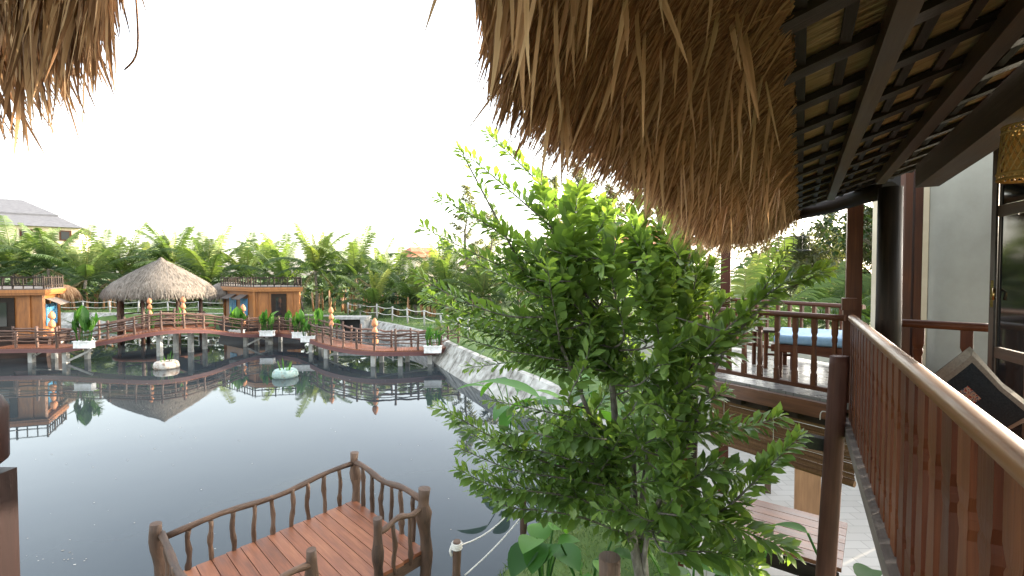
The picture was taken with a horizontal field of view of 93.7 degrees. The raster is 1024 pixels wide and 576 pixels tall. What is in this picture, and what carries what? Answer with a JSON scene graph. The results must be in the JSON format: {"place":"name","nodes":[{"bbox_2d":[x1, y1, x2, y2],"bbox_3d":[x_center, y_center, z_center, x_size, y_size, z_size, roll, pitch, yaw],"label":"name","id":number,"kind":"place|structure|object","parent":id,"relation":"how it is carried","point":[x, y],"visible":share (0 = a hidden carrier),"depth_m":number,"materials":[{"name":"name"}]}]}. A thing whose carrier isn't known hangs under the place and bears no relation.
{"place":"outdoors","nodes":[
{"label":"outdoors","id":0,"kind":"place"},
{"bbox_2d":[0,198,94,267],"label":"resort building","id":1,"kind":"structure","parent":0,"point":[30,216],"depth_m":94.42,"materials":[{"name":"grey tile"}]},
{"bbox_2d":[59,230,71,240],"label":"window","id":2,"kind":"structure","parent":1,"relation":"in","point":[64,235],"depth_m":94.59,"materials":[{"name":"grey glass"}]},
{"bbox_2d":[61,306,511,337],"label":"grass","id":3,"kind":"structure","parent":0,"point":[385,318],"depth_m":42.98,"materials":[{"name":"green plant"}]},
{"bbox_2d":[0,325,588,575],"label":"pond water","id":4,"kind":"structure","parent":0,"point":[207,408],"depth_m":12.91,"materials":[{"name":"grey liquid"}]},
{"bbox_2d":[0,275,83,358],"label":"houseboat","id":5,"kind":"object","parent":4,"relation":"on","point":[30,306],"visible":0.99,"depth_m":26.65,"materials":[{"name":"brown wood"}]},
{"bbox_2d":[0,298,15,337],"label":"door","id":6,"kind":"structure","parent":5,"relation":"in","point":[7,305],"depth_m":26.31,"materials":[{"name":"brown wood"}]},
{"bbox_2d":[99,257,217,344],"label":"thatched pavilion","id":7,"kind":"structure","parent":4,"relation":"in","point":[161,278],"depth_m":31.68,"materials":[{"name":"beige plant"}]},
{"bbox_2d":[153,350,179,369],"bbox_3d":[-16.979,3.577,23.605,1.100,0.952,1.100,0,2,0],"label":"floating planter","id":8,"kind":"object","parent":4,"relation":"on","point":[164,364],"visible":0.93,"depth_m":23.29,"materials":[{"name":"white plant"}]},
{"bbox_2d":[203,276,306,331],"bbox_3d":[-19.787,1.552,38.263,10.486,4.930,5.364,1,2,31],"label":"houseboat","id":9,"kind":"object","parent":4,"relation":"on","point":[255,299],"visible":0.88,"depth_m":35.70,"materials":[{"name":"brown wood"}]},
{"bbox_2d":[271,294,286,321],"bbox_3d":[-17.249,1.525,35.521,1.040,2.200,0.085,0,2,-11],"label":"door","id":10,"kind":"structure","parent":9,"relation":"in","point":[278,301],"depth_m":35.48,"materials":[{"name":"brown wood"}]},
{"bbox_2d":[272,358,298,378],"bbox_3d":[-10.185,3.628,21.577,1.100,0.965,1.100,0,2,0],"label":"floating planter","id":11,"kind":"object","parent":4,"relation":"on","point":[289,372],"visible":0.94,"depth_m":21.25,"materials":[{"name":"white paint"}]},
{"bbox_2d":[148,451,432,575],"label":"jetty","id":12,"kind":"object","parent":4,"relation":"in","point":[353,537],"visible":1,"depth_m":7.09,"materials":[{"name":"brown wood"}]},
{"bbox_2d":[0,0,872,275],"label":"sky","id":13,"kind":"structure","parent":0,"point":[340,117],"materials":[{"name":"white"}]},
{"bbox_2d":[6,276,869,575],"bbox_3d":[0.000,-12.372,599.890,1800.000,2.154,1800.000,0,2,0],"label":"ground","id":14,"kind":"structure","parent":0,"point":[584,546],"depth_m":19.42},
{"bbox_2d":[0,232,51,284],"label":"coconut palm","id":15,"kind":"object","parent":14,"relation":"on","point":[12,267],"visible":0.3,"depth_m":51.02,"materials":[{"name":"green plant"}]},
{"bbox_2d":[0,215,88,286],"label":"coconut palm","id":16,"kind":"object","parent":14,"relation":"on","point":[14,257],"visible":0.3,"depth_m":52.80,"materials":[{"name":"green plant"}]},
{"bbox_2d":[0,223,112,291],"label":"coconut palm","id":17,"kind":"object","parent":14,"relation":"on","point":[41,246],"visible":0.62,"depth_m":51.00,"materials":[{"name":"green plant"}]},
{"bbox_2d":[63,289,100,309],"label":"banana clump","id":18,"kind":"object","parent":14,"relation":"on","point":[67,305],"visible":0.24,"depth_m":48.51,"materials":[{"name":"green plant"}]},
{"bbox_2d":[25,224,148,308],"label":"coconut palm","id":19,"kind":"object","parent":14,"relation":"on","point":[84,268],"visible":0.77,"depth_m":48.81,"materials":[{"name":"green plant"}]},
{"bbox_2d":[40,229,148,300],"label":"coconut palm","id":20,"kind":"object","parent":14,"relation":"on","point":[108,236],"visible":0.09,"depth_m":60.66,"materials":[{"name":"green plant"}]},
{"bbox_2d":[76,287,115,309],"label":"banana clump","id":21,"kind":"object","parent":14,"relation":"on","point":[97,297],"visible":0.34,"depth_m":49.50,"materials":[{"name":"green plant"}]},
{"bbox_2d":[55,221,168,307],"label":"coconut palm","id":22,"kind":"object","parent":14,"relation":"on","point":[121,267],"visible":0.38,"depth_m":54.03,"materials":[{"name":"green plant"}]},
{"bbox_2d":[61,301,222,312],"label":"rope fence","id":23,"kind":"object","parent":14,"relation":"on","point":[167,307],"visible":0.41,"depth_m":45.11,"materials":[{"name":"fabric"}]},
{"bbox_2d":[131,224,218,304],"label":"coconut palm","id":24,"kind":"object","parent":14,"relation":"on","point":[183,235],"visible":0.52,"depth_m":56.11,"materials":[{"name":"green plant"}]},
{"bbox_2d":[140,238,236,301],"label":"coconut palm","id":25,"kind":"object","parent":14,"relation":"on","point":[192,247],"visible":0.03,"depth_m":60.57,"materials":[{"name":"green plant"}]},
{"bbox_2d":[61,312,335,324],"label":"retaining wall","id":26,"kind":"structure","parent":14,"relation":"on","point":[69,316],"depth_m":43.98,"materials":[{"name":"concrete"}]},
{"bbox_2d":[132,225,268,306],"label":"coconut palm","id":27,"kind":"object","parent":14,"relation":"on","point":[207,266],"visible":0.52,"depth_m":54.18,"materials":[{"name":"green plant"}]},
{"bbox_2d":[0,308,459,366],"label":"footbridge","id":28,"kind":"object","parent":14,"relation":"on","point":[319,341],"visible":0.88,"depth_m":25.77,"materials":[{"name":"red wood"}]},
{"bbox_2d":[47,310,55,344],"bbox_3d":[-24.615,2.132,25.671,0.347,1.873,0.321,0,2,0],"label":"stacked lantern","id":29,"kind":"object","parent":28,"relation":"on","point":[51,316],"visible":0.92,"depth_m":25.59,"materials":[{"name":"beige wood"}]},
{"bbox_2d":[64,305,102,347],"bbox_3d":[-21.529,1.927,24.279,1.320,2.185,1.141,0,2,-11],"label":"potted plant","id":30,"kind":"object","parent":28,"relation":"on","point":[84,319],"visible":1,"depth_m":24.06,"materials":[{"name":"green plant"}]},
{"bbox_2d":[228,307,246,332],"bbox_3d":[-17.326,2.021,30.110,1.223,1.893,1.383,-1,2,-42],"label":"potted plant","id":31,"kind":"object","parent":28,"relation":"on","point":[236,312],"visible":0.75,"depth_m":29.95,"materials":[{"name":"green plant"}]},
{"bbox_2d":[258,309,279,335],"bbox_3d":[-15.421,2.172,30.553,1.284,1.741,1.457,-1,2,-39],"label":"potted plant","id":32,"kind":"object","parent":28,"relation":"on","point":[263,319],"visible":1,"depth_m":30.26,"materials":[{"name":"green plant"}]},
{"bbox_2d":[291,309,310,337],"bbox_3d":[-12.604,2.113,28.512,1.374,1.746,1.007,0,2,0],"label":"potted plant","id":33,"kind":"object","parent":28,"relation":"on","point":[300,316],"visible":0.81,"depth_m":28.55,"materials":[{"name":"green plant"}]},
{"bbox_2d":[300,317,318,341],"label":"potted plant","id":34,"kind":"object","parent":28,"relation":"on","point":[306,327],"visible":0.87,"depth_m":27.86,"materials":[{"name":"green plant"}]},
{"bbox_2d":[314,308,322,332],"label":"leafy plant","id":35,"kind":"object","parent":28,"relation":"on","point":[318,313],"visible":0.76,"depth_m":30.37,"materials":[{"name":"green plant"}]},
{"bbox_2d":[423,324,444,352],"bbox_3d":[-3.828,2.522,24.141,1.191,1.426,0.818,0,2,0],"label":"potted plant","id":36,"kind":"object","parent":28,"relation":"on","point":[428,348],"visible":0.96,"depth_m":23.86,"materials":[{"name":"green plant"}]},
{"bbox_2d":[206,232,273,283],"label":"coconut palm","id":37,"kind":"object","parent":14,"relation":"on","point":[248,258],"visible":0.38,"depth_m":57.43,"materials":[{"name":"green plant"}]},
{"bbox_2d":[226,234,303,285],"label":"coconut palm","id":38,"kind":"object","parent":14,"relation":"on","point":[264,254],"visible":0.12,"depth_m":63.27,"materials":[{"name":"green plant"}]},
{"bbox_2d":[224,233,338,307],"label":"coconut palm","id":39,"kind":"object","parent":14,"relation":"on","point":[280,266],"visible":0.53,"depth_m":53.70,"materials":[{"name":"green plant"}]},
{"bbox_2d":[263,223,354,308],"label":"coconut palm","id":40,"kind":"object","parent":14,"relation":"on","point":[315,259],"visible":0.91,"depth_m":49.28,"materials":[{"name":"green plant"}]},
{"bbox_2d":[304,285,352,311],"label":"banana clump","id":41,"kind":"object","parent":14,"relation":"on","point":[337,296],"visible":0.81,"depth_m":46.81,"materials":[{"name":"green plant"}]},
{"bbox_2d":[292,243,367,302],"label":"coconut palm","id":42,"kind":"object","parent":14,"relation":"on","point":[334,262],"visible":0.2,"depth_m":60.92,"materials":[{"name":"green plant"}]},
{"bbox_2d":[302,225,399,308],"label":"coconut palm","id":43,"kind":"object","parent":14,"relation":"on","point":[356,249],"visible":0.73,"depth_m":50.20,"materials":[{"name":"green plant"}]},
{"bbox_2d":[333,315,371,335],"bbox_3d":[-12.104,2.940,36.348,2.600,1.630,1.500,0,2,0],"label":"drain culvert","id":44,"kind":"object","parent":14,"relation":"on","point":[355,321],"visible":0.55,"depth_m":36.39,"materials":[{"name":"concrete"}]},
{"bbox_2d":[331,287,387,312],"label":"banana clump","id":45,"kind":"object","parent":14,"relation":"on","point":[351,294],"visible":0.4,"depth_m":44.51,"materials":[{"name":"green plant"}]},
{"bbox_2d":[2,266,719,306],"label":"undergrowth","id":46,"kind":"object","parent":14,"relation":"on","point":[158,302],"visible":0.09,"depth_m":56.29,"materials":[{"name":"green plant"}]},
{"bbox_2d":[333,264,414,317],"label":"coconut palm","id":47,"kind":"object","parent":14,"relation":"on","point":[375,290],"visible":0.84,"depth_m":40.52,"materials":[{"name":"green plant"}]},
{"bbox_2d":[340,237,410,295],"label":"coconut palm","id":48,"kind":"object","parent":14,"relation":"on","point":[388,247],"visible":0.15,"depth_m":59.84,"materials":[{"name":"green plant"}]},
{"bbox_2d":[353,290,427,315],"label":"banana clump","id":49,"kind":"object","parent":14,"relation":"on","point":[392,302],"visible":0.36,"depth_m":42.15,"materials":[{"name":"green plant"}]},
{"bbox_2d":[351,246,441,313],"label":"coconut palm","id":50,"kind":"object","parent":14,"relation":"on","point":[401,264],"visible":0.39,"depth_m":46.00,"materials":[{"name":"green plant"}]},
{"bbox_2d":[367,319,449,362],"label":"retaining wall","id":51,"kind":"structure","parent":14,"relation":"on","point":[385,326],"depth_m":32.40,"materials":[{"name":"concrete"}]},
{"bbox_2d":[347,302,469,336],"bbox_3d":[-8.064,2.160,35.206,1.089,1.558,18.750,-1,2,-40],"label":"rope fence","id":52,"kind":"object","parent":14,"relation":"on","point":[392,314],"visible":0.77,"depth_m":35.88,"materials":[{"name":"wood"}]},
{"bbox_2d":[368,258,456,317],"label":"coconut palm","id":53,"kind":"object","parent":14,"relation":"on","point":[424,266],"visible":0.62,"depth_m":41.45,"materials":[{"name":"green plant"}]},
{"bbox_2d":[401,247,442,284],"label":"tiled house","id":54,"kind":"structure","parent":14,"relation":"on","point":[415,251],"depth_m":77.50,"materials":[{"name":"orange ceramic"}]},
{"bbox_2d":[390,290,458,316],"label":"banana clump","id":55,"kind":"object","parent":14,"relation":"on","point":[430,311],"visible":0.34,"depth_m":40.94,"materials":[{"name":"green plant"}]},
{"bbox_2d":[406,230,478,303],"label":"coconut palm","id":56,"kind":"object","parent":14,"relation":"on","point":[426,255],"visible":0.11,"depth_m":54.97,"materials":[{"name":"green plant"}]},
{"bbox_2d":[397,242,496,315],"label":"coconut palm","id":57,"kind":"object","parent":14,"relation":"on","point":[443,266],"visible":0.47,"depth_m":43.66,"materials":[{"name":"green plant"}]},
{"bbox_2d":[444,182,485,307],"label":"casuarina tree","id":58,"kind":"object","parent":14,"relation":"on","point":[470,198],"visible":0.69,"depth_m":47.49,"materials":[{"name":"green plant"}]},
{"bbox_2d":[448,241,508,305],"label":"coconut palm","id":59,"kind":"object","parent":14,"relation":"on","point":[477,262],"visible":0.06,"depth_m":57.76,"materials":[{"name":"green plant"}]},
{"bbox_2d":[442,250,520,315],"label":"coconut palm","id":60,"kind":"object","parent":14,"relation":"on","point":[481,282],"visible":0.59,"depth_m":41.35,"materials":[{"name":"green plant"}]},
{"bbox_2d":[459,208,508,306],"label":"casuarina tree","id":61,"kind":"object","parent":14,"relation":"on","point":[489,235],"visible":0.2,"depth_m":49.83,"materials":[{"name":"green plant"}]},
{"bbox_2d":[449,493,541,575],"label":"rope fence","id":62,"kind":"object","parent":14,"relation":"on","point":[456,547],"visible":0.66,"depth_m":6.71,"materials":[{"name":"white fabric"}]},
{"bbox_2d":[479,234,533,306],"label":"coconut palm","id":63,"kind":"object","parent":14,"relation":"on","point":[498,299],"visible":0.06,"depth_m":45.33,"materials":[{"name":"green plant"}]},
{"bbox_2d":[458,377,560,434],"bbox_3d":[-0.138,3.197,12.440,2.711,1.612,2.492,-1,2,-30],"label":"leafy plant","id":64,"kind":"object","parent":14,"relation":"on","point":[500,413],"visible":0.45,"depth_m":12.07,"materials":[{"name":"green plant"}]},
{"bbox_2d":[0,0,1023,575],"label":"bungalow","id":65,"kind":"object","parent":14,"relation":"on","point":[722,126],"visible":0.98,"depth_m":1.72,"materials":[{"name":"brown plant"}]},
{"bbox_2d":[0,394,19,575],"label":"newel post","id":66,"kind":"object","parent":65,"relation":"on","point":[9,544],"visible":1,"depth_m":1.05,"materials":[{"name":"brown wood"}]},
{"bbox_2d":[776,218,811,250],"bbox_3d":[3.686,-0.850,6.278,0.408,0.724,0.406,0,2,0],"label":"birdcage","id":67,"kind":"object","parent":65,"relation":"hanging from","point":[793,238],"visible":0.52,"depth_m":6.18,"materials":[{"name":"metal"}]},
{"bbox_2d":[801,411,825,450],"bbox_3d":[2.988,1.436,4.659,0.294,0.505,0.117,0,2,13],"label":"floodlight","id":68,"kind":"object","parent":65,"relation":"attached to","point":[817,443],"visible":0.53,"depth_m":4.62,"materials":[{"name":"metal"}]},
{"bbox_2d":[845,315,1023,575],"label":"balcony railing","id":69,"kind":"object","parent":65,"relation":"attached to","point":[938,464],"visible":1,"depth_m":1.84,"materials":[{"name":"brown wood"}]},
{"bbox_2d":[902,319,987,364],"bbox_3d":[3.775,0.726,4.222,0.629,0.870,0.080,2,2,44],"label":"divider railing","id":70,"kind":"object","parent":65,"relation":"attached to","point":[967,329],"visible":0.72,"depth_m":4.20,"materials":[{"name":"red wood"}]},
{"bbox_2d":[934,347,1023,429],"bbox_3d":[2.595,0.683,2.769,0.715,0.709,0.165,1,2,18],"label":"lounge chair","id":71,"kind":"object","parent":65,"relation":"on","point":[969,374],"visible":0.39,"depth_m":2.68,"materials":[{"name":"brown fabric"}]},
{"bbox_2d":[987,148,1023,439],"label":"door","id":72,"kind":"structure","parent":65,"relation":"in","point":[1005,358],"depth_m":3.10,"materials":[{"name":"black glass"}]},
{"bbox_2d":[995,121,1023,183],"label":"pendant lamp","id":73,"kind":"object","parent":65,"relation":"hanging from","point":[1011,150],"visible":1,"depth_m":1.73,"materials":[{"name":"yellow wicker"}]},
{"bbox_2d":[435,341,630,428],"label":"retaining wall","id":74,"kind":"structure","parent":14,"relation":"on","point":[452,358],"depth_m":18.75,"materials":[{"name":"concrete"}]},
{"bbox_2d":[507,522,581,575],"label":"leafy plant","id":75,"kind":"object","parent":14,"relation":"on","point":[530,552],"visible":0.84,"depth_m":5.64,"materials":[{"name":"green plant"}]},
{"bbox_2d":[532,172,562,269],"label":"casuarina tree","id":76,"kind":"object","parent":14,"relation":"on","point":[554,180],"visible":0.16,"depth_m":41.40,"materials":[{"name":"green plant"}]},
{"bbox_2d":[476,379,630,515],"bbox_3d":[0.719,2.916,8.548,2.941,2.342,2.723,0,2,0],"label":"leafy plant","id":77,"kind":"object","parent":14,"relation":"on","point":[522,386],"visible":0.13,"depth_m":8.88,"materials":[{"name":"green plant"}]},
{"bbox_2d":[497,462,675,575],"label":"bank grass","id":78,"kind":"structure","parent":14,"relation":"on","point":[590,537],"depth_m":7.55,"materials":[{"name":"green plant"}]},
{"bbox_2d":[542,536,631,575],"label":"leafy plant","id":79,"kind":"object","parent":14,"relation":"on","point":[620,551],"visible":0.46,"depth_m":5.64,"materials":[{"name":"green plant"}]},
{"bbox_2d":[515,374,672,495],"bbox_3d":[1.496,2.831,8.733,2.753,2.471,2.908,-1,2,-41],"label":"leafy plant","id":80,"kind":"object","parent":14,"relation":"on","point":[607,415],"visible":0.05,"depth_m":9.11,"materials":[{"name":"green plant"}]},
{"bbox_2d":[570,161,619,286],"bbox_3d":[5.862,-3.911,37.629,5.560,12.907,4.822,-1,2,-43],"label":"casuarina tree","id":81,"kind":"object","parent":14,"relation":"on","point":[577,179],"visible":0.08,"depth_m":37.29,"materials":[{"name":"green plant"}]},
{"bbox_2d":[599,551,620,575],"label":"log post","id":82,"kind":"object","parent":14,"relation":"on","point":[609,563],"visible":1,"depth_m":4.62,"materials":[{"name":"brown wood"}]},
{"bbox_2d":[599,180,637,309],"bbox_3d":[8.868,-3.190,39.869,4.817,11.434,5.273,0,2,0],"label":"casuarina tree","id":83,"kind":"object","parent":14,"relation":"on","point":[612,195],"visible":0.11,"depth_m":39.59,"materials":[{"name":"green plant"}]},
{"bbox_2d":[409,125,838,575],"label":"calabash tree","id":84,"kind":"object","parent":14,"relation":"on","point":[564,290],"visible":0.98,"depth_m":4.32,"materials":[{"name":"green plant"}]},
{"bbox_2d":[620,251,747,342],"bbox_3d":[8.840,0.966,23.530,6.916,5.814,6.700,0,2,15],"label":"coconut palm","id":85,"kind":"object","parent":14,"relation":"on","point":[737,267],"visible":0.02,"depth_m":23.91,"materials":[{"name":"green plant"}]},
{"bbox_2d":[599,522,776,575],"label":"leafy plant","id":86,"kind":"object","parent":14,"relation":"on","point":[656,562],"visible":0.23,"depth_m":5.58,"materials":[{"name":"green plant"}]},
{"bbox_2d":[680,563,740,575],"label":"leafy plant","id":87,"kind":"object","parent":14,"relation":"on","point":[706,568],"visible":0.29,"depth_m":5.18,"materials":[{"name":"green plant"}]},
{"bbox_2d":[655,550,776,575],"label":"leafy plant","id":88,"kind":"object","parent":14,"relation":"on","point":[684,571],"visible":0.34,"depth_m":5.33,"materials":[{"name":"green plant"}]},
{"bbox_2d":[635,236,844,380],"bbox_3d":[7.405,1.424,14.983,7.068,5.773,7.074,1,2,29],"label":"coconut palm","id":89,"kind":"object","parent":14,"relation":"on","point":[751,277],"visible":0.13,"depth_m":14.87,"materials":[{"name":"green plant"}]},
{"bbox_2d":[640,246,882,575],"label":"veranda","id":90,"kind":"object","parent":14,"relation":"on","point":[797,489],"visible":0.27,"depth_m":6.95,"materials":[{"name":"grey tile"}]},
{"bbox_2d":[687,306,846,392],"bbox_3d":[2.830,0.656,5.656,0.080,0.812,1.944,-1,2,-33],"label":"veranda railing","id":91,"kind":"object","parent":90,"relation":"attached to","point":[814,318],"visible":0.5,"depth_m":5.25,"materials":[{"name":"red wood"}]},
{"bbox_2d":[752,327,791,369],"bbox_3d":[3.653,0.841,6.726,0.519,0.538,0.420,1,2,27],"label":"side table","id":92,"kind":"object","parent":90,"relation":"on","point":[766,331],"visible":0.52,"depth_m":6.62,"materials":[{"name":"brown wood"}]},
{"bbox_2d":[710,398,855,487],"bbox_3d":[3.133,1.708,5.733,0.070,0.740,1.706,-1,2,-33],"label":"bamboo blind","id":93,"kind":"object","parent":90,"relation":"hanging from","point":[808,464],"visible":0.2,"depth_m":5.64,"materials":[{"name":"wood"}]},
{"bbox_2d":[730,298,865,357],"bbox_3d":[4.355,0.604,7.695,0.080,0.802,2.367,-1,2,-25],"label":"veranda railing","id":94,"kind":"object","parent":90,"relation":"attached to","point":[814,305],"visible":0.17,"depth_m":7.41,"materials":[{"name":"red wood"}]},
{"bbox_2d":[771,327,841,377],"bbox_3d":[4.000,0.853,6.277,0.999,0.540,1.150,1,2,33],"label":"daybed","id":95,"kind":"object","parent":90,"relation":"on","point":[824,341],"visible":0.34,"depth_m":5.96,"materials":[{"name":"fabric"}]},
{"bbox_2d":[841,298,856,412],"bbox_3d":[3.418,0.682,4.881,0.125,1.160,0.125,1,2,31],"label":"newel post","id":96,"kind":"object","parent":90,"relation":"on","point":[848,306],"visible":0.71,"depth_m":4.84,"materials":[{"name":"red wood"}]},
{"bbox_2d":[731,217,827,288],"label":"broadleaf tree","id":97,"kind":"object","parent":14,"relation":"on","point":[752,252],"visible":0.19,"depth_m":42.89,"materials":[{"name":"green plant"}]},
{"bbox_2d":[719,497,846,575],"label":"wooden platform","id":98,"kind":"structure","parent":14,"relation":"on","point":[767,512],"depth_m":6.09,"materials":[{"name":"brown light reddish-brown wood planks"}]},
{"bbox_2d":[710,257,870,336],"bbox_3d":[10.153,1.366,19.114,6.550,5.349,6.555,1,2,32],"label":"coconut palm","id":99,"kind":"object","parent":14,"relation":"on","point":[748,260],"visible":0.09,"depth_m":18.78,"materials":[{"name":"green plant"}]},
{"bbox_2d":[779,229,843,307],"bbox_3d":[21.232,-0.840,33.806,5.625,7.033,4.974,1,2,19],"label":"casuarina tree","id":100,"kind":"object","parent":14,"relation":"on","point":[814,254],"visible":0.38,"depth_m":33.45,"materials":[{"name":"green plant"}]},
{"bbox_2d":[760,216,870,288],"bbox_3d":[25.694,-1.837,39.264,9.579,9.298,7.024,0,2,-9],"label":"broadleaf tree","id":101,"kind":"object","parent":14,"relation":"on","point":[812,245],"visible":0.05,"depth_m":39.86,"materials":[{"name":"green plant"}]},
{"bbox_2d":[782,261,870,327],"bbox_3d":[15.132,1.253,21.765,5.844,5.072,6.032,0,2,11],"label":"coconut palm","id":102,"kind":"object","parent":14,"relation":"on","point":[838,293],"visible":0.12,"depth_m":21.67,"materials":[{"name":"green plant"}]},
{"bbox_2d":[810,212,845,319],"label":"casuarina tree","id":103,"kind":"object","parent":14,"relation":"on","point":[818,236],"visible":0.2,"depth_m":35.79,"materials":[{"name":"green plant"}]},
{"bbox_2d":[775,522,881,575],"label":"leafy plant","id":104,"kind":"object","parent":14,"relation":"on","point":[859,569],"visible":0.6,"depth_m":5.46,"materials":[{"name":"green plant"}]},
{"bbox_2d":[799,204,872,256],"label":"broadleaf tree","id":105,"kind":"object","parent":14,"relation":"on","point":[865,234],"visible":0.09,"depth_m":26.34,"materials":[{"name":"green plant"}]},
{"bbox_2d":[803,269,870,328],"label":"coconut palm","id":106,"kind":"object","parent":14,"relation":"on","point":[866,286],"visible":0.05,"depth_m":23.75,"materials":[{"name":"green plant"}]},
{"bbox_2d":[831,202,872,290],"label":"casuarina tree","id":107,"kind":"object","parent":14,"relation":"on","point":[867,260],"visible":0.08,"depth_m":29.77,"materials":[{"name":"green plant"}]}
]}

